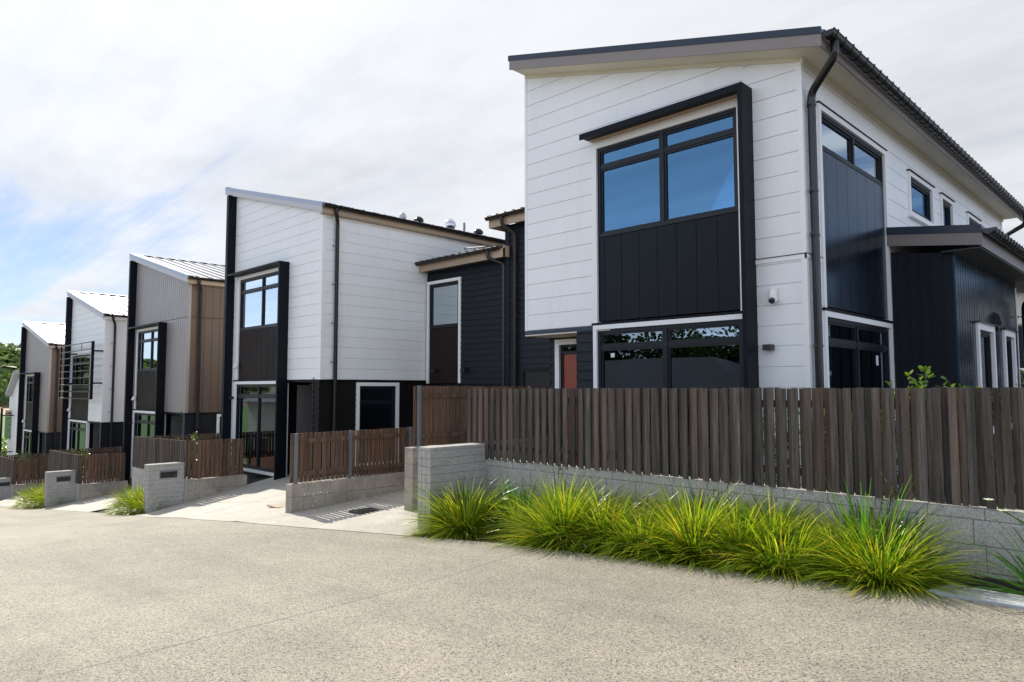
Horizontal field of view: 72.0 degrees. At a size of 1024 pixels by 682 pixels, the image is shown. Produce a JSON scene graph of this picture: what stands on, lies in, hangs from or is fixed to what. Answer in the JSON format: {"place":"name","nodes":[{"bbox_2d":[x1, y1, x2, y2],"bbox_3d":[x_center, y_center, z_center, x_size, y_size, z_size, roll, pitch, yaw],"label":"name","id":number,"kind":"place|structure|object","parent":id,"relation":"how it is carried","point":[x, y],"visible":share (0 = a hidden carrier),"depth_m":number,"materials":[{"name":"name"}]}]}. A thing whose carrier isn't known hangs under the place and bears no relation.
{"place":"outdoors","nodes":[
{"label":"outdoors","id":0,"kind":"place"},
{"bbox_2d":[0,478,121,506],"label":"path","id":1,"kind":"structure","parent":0,"point":[4,502],"depth_m":26.82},
{"bbox_2d":[42,490,130,511],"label":"path","id":2,"kind":"structure","parent":0,"point":[92,504],"depth_m":20.35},
{"bbox_2d":[133,473,383,520],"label":"path","id":3,"kind":"structure","parent":0,"point":[271,490],"depth_m":14.11,"materials":[{"name":"concrete"}]},
{"bbox_2d":[267,503,285,507],"bbox_3d":[-3.990,2.835,12.129,0.400,0.024,0.300,-4,-5,45],"label":"drain cover","id":4,"kind":"object","parent":3,"relation":"on","point":[278,505],"visible":0.71,"depth_m":12.07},
{"bbox_2d":[247,477,271,483],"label":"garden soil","id":5,"kind":"structure","parent":0,"point":[249,481],"depth_m":17.49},
{"bbox_2d":[240,490,425,535],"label":"path","id":6,"kind":"structure","parent":0,"point":[340,516],"depth_m":10.14,"materials":[{"name":"concrete"}]},
{"bbox_2d":[349,507,381,513],"bbox_3d":[-2.190,2.551,10.573,0.330,0.028,0.390,-4,-5,45],"label":"drain grate","id":7,"kind":"object","parent":6,"relation":"on","point":[363,510],"visible":0.96,"depth_m":10.54,"materials":[{"name":"black metal"}]},
{"bbox_2d":[2,414,1015,536],"bbox_3d":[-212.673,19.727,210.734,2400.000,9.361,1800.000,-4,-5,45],"label":"ground","id":8,"kind":"structure","parent":0,"point":[3,426],"depth_m":18.45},
{"bbox_2d":[1,444,6,456],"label":"shrub","id":9,"kind":"object","parent":8,"relation":"on","point":[3,449],"visible":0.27,"depth_m":42.92,"materials":[{"name":"green plant"}]},
{"bbox_2d":[0,477,10,500],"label":"mailbox pillar","id":10,"kind":"structure","parent":8,"relation":"on","point":[5,488],"depth_m":28.52,"materials":[{"name":"grey concrete"}]},
{"bbox_2d":[0,370,18,457],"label":"white house","id":11,"kind":"structure","parent":8,"relation":"on","point":[10,415],"depth_m":38.85,"materials":[{"name":"metal"}]},
{"bbox_2d":[4,410,11,439],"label":"window","id":12,"kind":"structure","parent":11,"relation":"in","point":[7,432],"depth_m":39.78,"materials":[{"name":"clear glass"}]},
{"bbox_2d":[0,342,20,406],"bbox_3d":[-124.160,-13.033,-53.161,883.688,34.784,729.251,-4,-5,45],"label":"tree","id":13,"kind":"object","parent":8,"relation":"on","point":[9,358],"visible":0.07,"depth_m":303.11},
{"bbox_2d":[10,483,18,496],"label":"block wall","id":14,"kind":"structure","parent":8,"relation":"on","point":[11,495],"depth_m":28.50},
{"bbox_2d":[0,456,14,483],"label":"paling fence","id":15,"kind":"object","parent":14,"relation":"on","point":[7,465],"visible":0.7,"depth_m":29.32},
{"bbox_2d":[0,453,48,477],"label":"paling fence","id":16,"kind":"object","parent":14,"relation":"on","point":[34,456],"visible":0.33,"depth_m":31.92,"materials":[{"name":"wood"}]},
{"bbox_2d":[13,482,44,496],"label":"block wall","id":17,"kind":"structure","parent":8,"relation":"on","point":[17,487],"depth_m":28.61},
{"bbox_2d":[14,458,48,484],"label":"paling fence","id":18,"kind":"object","parent":17,"relation":"on","point":[24,466],"visible":0.81,"depth_m":28.84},
{"bbox_2d":[16,321,64,478],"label":"taupe house","id":19,"kind":"structure","parent":8,"relation":"on","point":[39,413],"depth_m":34.82,"materials":[{"name":"metal"}]},
{"bbox_2d":[23,431,30,458],"bbox_3d":[-24.486,5.710,35.837,2.950,2.190,0.080,-4,-5,45],"label":"sliding door","id":20,"kind":"structure","parent":19,"relation":"in","point":[27,435],"depth_m":36.45,"materials":[{"name":"glass"}]},
{"bbox_2d":[26,376,33,402],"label":"window","id":21,"kind":"structure","parent":19,"relation":"in","point":[30,379],"depth_m":36.60,"materials":[{"name":"glass"}]},
{"bbox_2d":[44,470,75,507],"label":"mailbox pillar","id":22,"kind":"structure","parent":8,"relation":"on","point":[62,482],"depth_m":21.75,"materials":[{"name":"grey concrete"}]},
{"bbox_2d":[75,483,83,500],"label":"block wall","id":23,"kind":"structure","parent":8,"relation":"on","point":[76,490],"depth_m":21.90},
{"bbox_2d":[48,450,79,483],"bbox_3d":[-14.752,4.085,23.204,3.836,0.890,0.074,-4,-5,45],"label":"paling fence","id":24,"kind":"object","parent":23,"relation":"on","point":[59,461],"visible":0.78,"depth_m":23.11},
{"bbox_2d":[55,446,122,470],"bbox_3d":[-15.247,4.368,25.349,0.092,1.015,2.230,-4,-5,45],"label":"paling fence","id":25,"kind":"object","parent":23,"relation":"on","point":[108,450],"visible":0.34,"depth_m":25.60,"materials":[{"name":"wood"}]},
{"bbox_2d":[58,291,127,479],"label":"white house","id":26,"kind":"structure","parent":8,"relation":"on","point":[93,384],"depth_m":28.82,"materials":[{"name":"metal"}]},
{"bbox_2d":[69,421,85,470],"bbox_3d":[-18.337,4.524,29.785,2.700,2.190,0.080,-4,-5,45],"label":"sliding door","id":27,"kind":"structure","parent":26,"relation":"in","point":[77,431],"depth_m":29.87,"materials":[{"name":"glass"}]},
{"bbox_2d":[72,354,89,387],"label":"window","id":28,"kind":"structure","parent":26,"relation":"in","point":[84,359],"depth_m":29.95,"materials":[{"name":"glass"}]},
{"bbox_2d":[78,480,127,500],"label":"block wall","id":29,"kind":"structure","parent":8,"relation":"on","point":[91,490],"depth_m":22.20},
{"bbox_2d":[79,453,125,483],"bbox_3d":[-12.964,4.024,22.333,0.042,0.898,1.290,-4,-5,45],"label":"paling fence","id":30,"kind":"object","parent":29,"relation":"on","point":[108,476],"visible":1,"depth_m":22.30,"materials":[{"name":"wood"}]},
{"bbox_2d":[95,509,138,514],"bbox_3d":[-9.123,4.019,16.790,3.450,0.506,0.934,-4,-5,45],"label":"planting bed","id":31,"kind":"object","parent":8,"relation":"on","point":[112,513],"visible":0.1,"depth_m":17.39,"materials":[{"name":"soil"}]},
{"bbox_2d":[99,479,143,514],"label":"grass tussock","id":32,"kind":"object","parent":31,"relation":"on","point":[118,505],"depth_m":16.05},
{"bbox_2d":[105,491,137,513],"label":"grass tussock","id":33,"kind":"object","parent":31,"relation":"on","point":[119,500],"depth_m":16.48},
{"bbox_2d":[116,486,178,515],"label":"grass tussock","id":34,"kind":"object","parent":31,"relation":"on","point":[138,509],"depth_m":15.52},
{"bbox_2d":[132,467,194,501],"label":"block wall","id":35,"kind":"structure","parent":8,"relation":"on","point":[137,474],"depth_m":17.96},
{"bbox_2d":[132,436,187,478],"bbox_3d":[-8.591,2.770,17.150,3.662,0.853,0.074,-4,-5,45],"label":"paling fence","id":36,"kind":"object","parent":35,"relation":"on","point":[148,450],"visible":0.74,"depth_m":17.14,"materials":[{"name":"wood"}]},
{"bbox_2d":[145,433,220,465],"bbox_3d":[-9.023,3.047,19.232,0.092,0.975,2.230,-4,-5,45],"label":"paling fence","id":37,"kind":"object","parent":35,"relation":"on","point":[212,436],"visible":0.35,"depth_m":19.56,"materials":[{"name":"wood"}]},
{"bbox_2d":[143,462,184,513],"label":"mailbox pillar","id":38,"kind":"structure","parent":8,"relation":"on","point":[162,481],"depth_m":15.55,"materials":[{"name":"grey concrete"}]},
{"bbox_2d":[121,253,224,483],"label":"taupe house","id":39,"kind":"structure","parent":8,"relation":"on","point":[174,354],"depth_m":22.74,"materials":[{"name":"metal"}]},
{"bbox_2d":[134,413,154,437],"bbox_3d":[-12.301,3.545,23.832,2.770,2.190,0.080,-4,-5,45],"label":"sliding door","id":40,"kind":"structure","parent":39,"relation":"in","point":[144,425],"depth_m":24.21,"materials":[{"name":"glass"}]},
{"bbox_2d":[137,329,157,370],"bbox_3d":[-12.267,0.312,24.016,2.650,1.385,0.080,-4,-5,45],"label":"window","id":41,"kind":"structure","parent":39,"relation":"in","point":[147,340],"depth_m":24.32,"materials":[{"name":"glass"}]},
{"bbox_2d":[186,474,246,501],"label":"block wall","id":42,"kind":"structure","parent":8,"relation":"on","point":[197,488],"depth_m":16.18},
{"bbox_2d":[187,438,243,478],"bbox_3d":[-6.848,2.711,16.321,0.042,0.856,1.293,-4,-5,45],"label":"paling fence","id":43,"kind":"object","parent":42,"relation":"on","point":[220,446],"visible":1,"depth_m":16.29,"materials":[{"name":"wood"}]},
{"bbox_2d":[285,472,404,512],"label":"block wall","id":44,"kind":"structure","parent":8,"relation":"on","point":[302,496],"depth_m":11.48,"materials":[{"name":"concrete"}]},
{"bbox_2d":[290,427,455,483],"bbox_3d":[-1.910,2.032,12.583,0.092,1.003,4.382,-4,-5,45],"label":"paling fence","id":45,"kind":"object","parent":44,"relation":"on","point":[364,438],"visible":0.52,"depth_m":11.75,"materials":[{"name":"wood"}]},
{"bbox_2d":[220,187,504,479],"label":"white house","id":46,"kind":"structure","parent":8,"relation":"on","point":[325,318],"depth_m":17.41,"materials":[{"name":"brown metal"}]},
{"bbox_2d":[235,384,275,472],"bbox_3d":[-6.492,2.206,18.130,2.720,2.190,0.080,-4,-5,45],"label":"sliding door","id":47,"kind":"structure","parent":46,"relation":"in","point":[255,403],"depth_m":18.20,"materials":[{"name":"glass"}]},
{"bbox_2d":[240,271,277,330],"bbox_3d":[-6.458,-1.027,18.314,2.600,1.385,0.080,-4,-5,45],"label":"window","id":48,"kind":"structure","parent":46,"relation":"in","point":[259,294],"depth_m":18.48,"materials":[{"name":"glass"}]},
{"bbox_2d":[359,386,395,462],"bbox_3d":[-3.300,2.011,17.130,0.080,1.830,1.060,-4,-5,45],"label":"window","id":49,"kind":"structure","parent":46,"relation":"in","point":[377,403],"depth_m":17.17,"materials":[{"name":"glass"}]},
{"bbox_2d":[399,212,405,218],"bbox_3d":[-2.986,-3.371,19.251,0.200,0.292,0.200,-4,-5,45],"label":"roof vent","id":50,"kind":"object","parent":46,"relation":"on","point":[402,215],"visible":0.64,"depth_m":19.18,"materials":[{"name":"metal"}]},
{"bbox_2d":[414,216,423,221],"bbox_3d":[-2.598,-3.334,19.639,0.280,0.270,0.280,-4,-5,45],"label":"roof vent","id":51,"kind":"object","parent":46,"relation":"on","point":[419,218],"visible":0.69,"depth_m":19.54,"materials":[{"name":"metal"}]},
{"bbox_2d":[445,218,455,228],"bbox_3d":[-1.787,-3.351,20.457,0.340,0.413,0.340,-4,-5,45],"label":"roof vent","id":52,"kind":"object","parent":46,"relation":"on","point":[450,222],"visible":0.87,"depth_m":20.34,"materials":[{"name":"metal"}]},
{"bbox_2d":[474,229,482,234],"bbox_3d":[-1.011,-3.238,21.231,0.300,0.292,0.300,-4,-5,45],"label":"roof vent","id":53,"kind":"object","parent":46,"relation":"on","point":[479,231],"visible":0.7,"depth_m":21.12,"materials":[{"name":"metal"}]},
{"bbox_2d":[418,443,485,535],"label":"block pillar","id":54,"kind":"structure","parent":8,"relation":"on","point":[449,463],"depth_m":9.06,"materials":[{"name":"concrete"}]},
{"bbox_2d":[404,437,547,510],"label":"block wall","id":55,"kind":"structure","parent":8,"relation":"on","point":[411,469],"depth_m":10.37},
{"bbox_2d":[413,386,549,446],"bbox_3d":[0.241,1.328,12.141,0.092,1.105,4.764,-4,-5,45],"label":"paling fence","id":56,"kind":"object","parent":55,"relation":"on","point":[439,415],"visible":0.38,"depth_m":10.90,"materials":[{"name":"wood"}]},
{"bbox_2d":[415,207,549,438],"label":"link building","id":57,"kind":"structure","parent":8,"relation":"on","point":[476,336],"depth_m":16.67,"materials":[{"name":"wood"}]},
{"bbox_2d":[429,280,457,328],"bbox_3d":[-1.687,-0.906,17.832,1.170,1.145,0.080,-4,-5,45],"label":"window","id":58,"kind":"structure","parent":57,"relation":"in","point":[443,296],"depth_m":17.86,"materials":[{"name":"glass"}]},
{"bbox_2d":[524,371,549,386],"bbox_3d":[1.107,1.811,14.720,2.320,2.380,0.022,-4,-5,45],"label":"garage door","id":59,"kind":"structure","parent":57,"relation":"in","point":[530,376],"depth_m":15.34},
{"bbox_2d":[425,532,1023,594],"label":"planting bed","id":60,"kind":"object","parent":8,"relation":"on","point":[973,584],"visible":0.07,"depth_m":5.43,"materials":[{"name":"soil"}]},
{"bbox_2d":[395,468,527,540],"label":"grass tussock","id":61,"kind":"object","parent":60,"relation":"on","point":[461,517],"depth_m":8.45,"materials":[{"name":"plant"}]},
{"bbox_2d":[470,487,538,539],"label":"grass tussock","id":62,"kind":"object","parent":60,"relation":"on","point":[497,527],"depth_m":8.33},
{"bbox_2d":[482,483,528,512],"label":"flax plant","id":63,"kind":"object","parent":60,"relation":"on","point":[501,495],"visible":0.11,"depth_m":8.90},
{"bbox_2d":[485,471,544,519],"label":"flax plant","id":64,"kind":"object","parent":60,"relation":"on","point":[511,493],"visible":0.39,"depth_m":8.59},
{"bbox_2d":[484,464,631,556],"bbox_3d":[0.534,1.758,7.626,1.865,0.832,1.814,1,-4,-14],"label":"grass tussock","id":65,"kind":"object","parent":60,"relation":"on","point":[543,524],"depth_m":7.42,"materials":[{"name":"plant"}]},
{"bbox_2d":[545,439,569,487],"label":"seed stalks","id":66,"kind":"object","parent":65,"relation":"on","point":[552,462],"visible":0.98,"depth_m":8.21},
{"bbox_2d":[534,479,603,509],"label":"flax plant","id":67,"kind":"object","parent":60,"relation":"on","point":[561,489],"visible":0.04,"depth_m":8.09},
{"bbox_2d":[535,472,662,557],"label":"grass tussock","id":68,"kind":"object","parent":60,"relation":"on","point":[587,530],"depth_m":7.22,"materials":[{"name":"plant"}]},
{"bbox_2d":[553,485,649,550],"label":"grass tussock","id":69,"kind":"object","parent":60,"relation":"on","point":[595,513],"depth_m":7.46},
{"bbox_2d":[565,485,705,563],"bbox_3d":[1.324,1.784,7.077,1.686,0.622,1.679,-1,-4,17],"label":"grass tussock","id":70,"kind":"object","parent":60,"relation":"on","point":[614,542],"depth_m":6.81,"materials":[{"name":"plant"}]},
{"bbox_2d":[618,491,734,563],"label":"grass tussock","id":71,"kind":"object","parent":60,"relation":"on","point":[660,527],"depth_m":6.79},
{"bbox_2d":[611,477,764,571],"bbox_3d":[1.709,1.650,6.685,1.666,0.787,1.713,-2,-5,32],"label":"grass tussock","id":72,"kind":"object","parent":60,"relation":"on","point":[677,531],"depth_m":6.46,"materials":[{"name":"plant"}]},
{"bbox_2d":[664,477,733,527],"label":"flax plant","id":73,"kind":"object","parent":60,"relation":"on","point":[694,498],"visible":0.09,"depth_m":7.08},
{"bbox_2d":[653,483,815,574],"bbox_3d":[2.102,1.676,6.472,1.650,0.656,1.610,3,-5,-42],"label":"grass tussock","id":74,"kind":"object","parent":60,"relation":"on","point":[730,538],"depth_m":6.21,"materials":[{"name":"plant"}]},
{"bbox_2d":[713,480,733,517],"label":"seed stalks","id":75,"kind":"object","parent":74,"relation":"on","point":[728,496],"visible":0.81,"depth_m":6.67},
{"bbox_2d":[707,490,780,525],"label":"flax plant","id":76,"kind":"object","parent":60,"relation":"on","point":[739,511],"visible":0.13,"depth_m":6.57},
{"bbox_2d":[697,483,845,575],"bbox_3d":[2.353,1.632,6.425,1.484,0.700,1.444,-3,-5,35],"label":"grass tussock","id":77,"kind":"object","parent":60,"relation":"on","point":[777,522],"depth_m":6.25,"materials":[{"name":"plant"}]},
{"bbox_2d":[694,497,879,587],"bbox_3d":[2.324,1.649,5.989,1.632,0.602,1.626,2,-4,-26],"label":"grass tussock","id":78,"kind":"object","parent":60,"relation":"on","point":[771,560],"depth_m":5.81,"materials":[{"name":"plant"}]},
{"bbox_2d":[771,509,890,581],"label":"grass tussock","id":79,"kind":"object","parent":60,"relation":"on","point":[830,535],"depth_m":5.74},
{"bbox_2d":[792,472,942,556],"bbox_3d":[2.998,1.474,5.868,1.164,0.832,1.242,-1,-4,8],"label":"flax plant","id":80,"kind":"object","parent":60,"relation":"on","point":[862,534],"visible":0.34,"depth_m":5.71,"materials":[{"name":"plant"}]},
{"bbox_2d":[768,491,998,604],"bbox_3d":[2.841,1.534,5.485,1.610,0.681,1.650,3,-5,-39],"label":"grass tussock","id":81,"kind":"object","parent":60,"relation":"on","point":[902,569],"depth_m":5.29,"materials":[{"name":"plant"}]},
{"bbox_2d":[881,472,902,533],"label":"seed stalks","id":82,"kind":"object","parent":81,"relation":"on","point":[891,488],"visible":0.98,"depth_m":5.75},
{"bbox_2d":[849,500,948,554],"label":"flax plant","id":83,"kind":"object","parent":60,"relation":"on","point":[904,530],"visible":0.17,"depth_m":5.69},
{"bbox_2d":[938,498,1023,595],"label":"iris plant","id":84,"kind":"object","parent":60,"relation":"on","point":[1021,577],"visible":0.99,"depth_m":4.95,"materials":[{"name":"green plant"}]},
{"bbox_2d":[486,457,1023,581],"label":"block wall","id":85,"kind":"structure","parent":8,"relation":"on","point":[969,517],"depth_m":6.39,"materials":[{"name":"concrete"}]},
{"bbox_2d":[467,387,1023,509],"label":"paling fence","id":86,"kind":"object","parent":85,"relation":"on","point":[935,478],"visible":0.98,"depth_m":6.60,"materials":[{"name":"wood"}]},
{"bbox_2d":[508,26,1023,492],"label":"white house","id":87,"kind":"structure","parent":8,"relation":"on","point":[813,207],"depth_m":9.90,"materials":[{"name":"wood"}]},
{"bbox_2d":[564,354,576,464],"bbox_3d":[1.118,1.189,11.391,0.760,1.970,0.115,-4,-5,45],"label":"door","id":88,"kind":"structure","parent":87,"relation":"in","point":[570,363],"depth_m":11.60,"materials":[{"name":"wood"}]},
{"bbox_2d":[597,108,737,237],"bbox_3d":[2.123,-2.277,9.841,2.270,1.355,0.080,-4,-5,45],"label":"window","id":89,"kind":"structure","parent":87,"relation":"in","point":[688,171],"depth_m":9.77,"materials":[{"name":"glass"}]},
{"bbox_2d":[598,319,743,481],"bbox_3d":[2.125,0.940,9.623,2.310,2.325,0.080,-4,-5,45],"label":"sliding door","id":90,"kind":"structure","parent":87,"relation":"in","point":[658,356],"depth_m":9.61,"materials":[{"name":"glass"}]},
{"bbox_2d":[821,112,882,186],"bbox_3d":[4.655,-2.593,9.685,0.080,0.480,2.400,-4,-5,45],"label":"window","id":91,"kind":"structure","parent":87,"relation":"in","point":[837,142],"depth_m":9.64,"materials":[{"name":"glass"}]},
{"bbox_2d":[828,317,890,492],"bbox_3d":[4.657,0.923,9.446,0.080,2.332,2.400,-4,-5,45],"label":"sliding door","id":92,"kind":"structure","parent":87,"relation":"in","point":[859,355],"depth_m":9.42,"materials":[{"name":"glass"}]},
{"bbox_2d":[911,179,930,221],"bbox_3d":[6.813,-2.347,11.843,0.080,0.580,1.240,-4,-5,45],"label":"window","id":93,"kind":"structure","parent":87,"relation":"in","point":[920,196],"depth_m":11.97,"materials":[{"name":"glass"}]},
{"bbox_2d":[943,201,950,224],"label":"window","id":94,"kind":"structure","parent":87,"relation":"in","point":[946,207],"depth_m":13.14,"materials":[{"name":"glass"}]},
{"bbox_2d":[980,330,993,425],"bbox_3d":[7.378,0.595,11.046,0.080,1.500,0.950,-4,-5,45],"label":"window","id":95,"kind":"structure","parent":87,"relation":"in","point":[985,339],"depth_m":11.29,"materials":[{"name":"glass"}]},
{"bbox_2d":[1006,337,1012,418],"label":"window","id":96,"kind":"structure","parent":87,"relation":"in","point":[1008,340],"depth_m":12.51,"materials":[{"name":"glass"}]},
{"bbox_2d":[1016,290,1023,386],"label":"neighbour building","id":97,"kind":"structure","parent":8,"relation":"on","point":[1020,297],"depth_m":18.08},
{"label":"planting bed","id":98,"kind":"structure","parent":8,"relation":"on","visible":0},
{"bbox_2d":[7,483,42,508],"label":"grass tussock","id":99,"kind":"object","parent":98,"relation":"on","point":[19,496],"depth_m":23.08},
{"bbox_2d":[9,481,43,508],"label":"grass tussock","id":100,"kind":"object","parent":98,"relation":"on","point":[29,497],"depth_m":22.41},
{"bbox_2d":[18,486,74,509],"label":"grass tussock","id":101,"kind":"object","parent":98,"relation":"on","point":[40,504],"depth_m":21.72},
{"bbox_2d":[0,506,1023,681],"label":"road","id":102,"kind":"structure","parent":0,"point":[79,589],"depth_m":4.85,"materials":[{"name":"asphalt"}]},
{"bbox_2d":[26,550,526,681],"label":"road joint","id":103,"kind":"object","parent":102,"relation":"on","point":[257,624],"visible":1,"depth_m":4.77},
{"bbox_2d":[927,584,1023,609],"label":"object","id":104,"kind":"object","parent":102,"relation":"in","point":[1005,599],"visible":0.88,"depth_m":4.88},
{"bbox_2d":[0,0,1023,344],"label":"sky","id":105,"kind":"structure","parent":0,"point":[125,125],"materials":[{"name":"white"}]},
{"bbox_2d":[798,410,826,485],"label":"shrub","id":106,"kind":"object","parent":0,"point":[812,441],"visible":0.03,"depth_m":7.16,"materials":[{"name":"green plant"}]},
{"bbox_2d":[824,408,865,491],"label":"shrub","id":107,"kind":"object","parent":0,"point":[853,443],"visible":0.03,"depth_m":6.86,"materials":[{"name":"green plant"}]},
{"bbox_2d":[865,416,883,484],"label":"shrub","id":108,"kind":"object","parent":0,"point":[882,444],"visible":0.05,"depth_m":6.65,"materials":[{"name":"green plant"}]},
{"bbox_2d":[975,391,1014,507],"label":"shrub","id":109,"kind":"object","parent":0,"point":[1002,452],"visible":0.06,"depth_m":6.02,"materials":[{"name":"green plant"}]},
{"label":"garden soil","id":110,"kind":"structure","parent":0,"visible":0},
{"bbox_2d":[752,409,788,484],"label":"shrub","id":111,"kind":"object","parent":110,"relation":"on","point":[775,448],"visible":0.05,"depth_m":7.42,"materials":[{"name":"green plant"}]},
{"bbox_2d":[885,370,913,492],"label":"shrub","id":112,"kind":"object","parent":110,"relation":"on","point":[907,374],"visible":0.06,"depth_m":6.52,"materials":[{"name":"green plant"}]},
{"bbox_2d":[909,365,934,494],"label":"shrub","id":113,"kind":"object","parent":110,"relation":"on","point":[927,372],"visible":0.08,"depth_m":6.39,"materials":[{"name":"green plant"}]},
{"bbox_2d":[935,376,980,502],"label":"shrub","id":114,"kind":"object","parent":110,"relation":"on","point":[952,385],"visible":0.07,"depth_m":6.17,"materials":[{"name":"green plant"}]},
{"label":"garden soil","id":115,"kind":"structure","parent":0,"visible":0},
{"bbox_2d":[81,448,90,483],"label":"shrub","id":116,"kind":"object","parent":115,"relation":"on","point":[87,460],"visible":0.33,"depth_m":22.80,"materials":[{"name":"green plant"}]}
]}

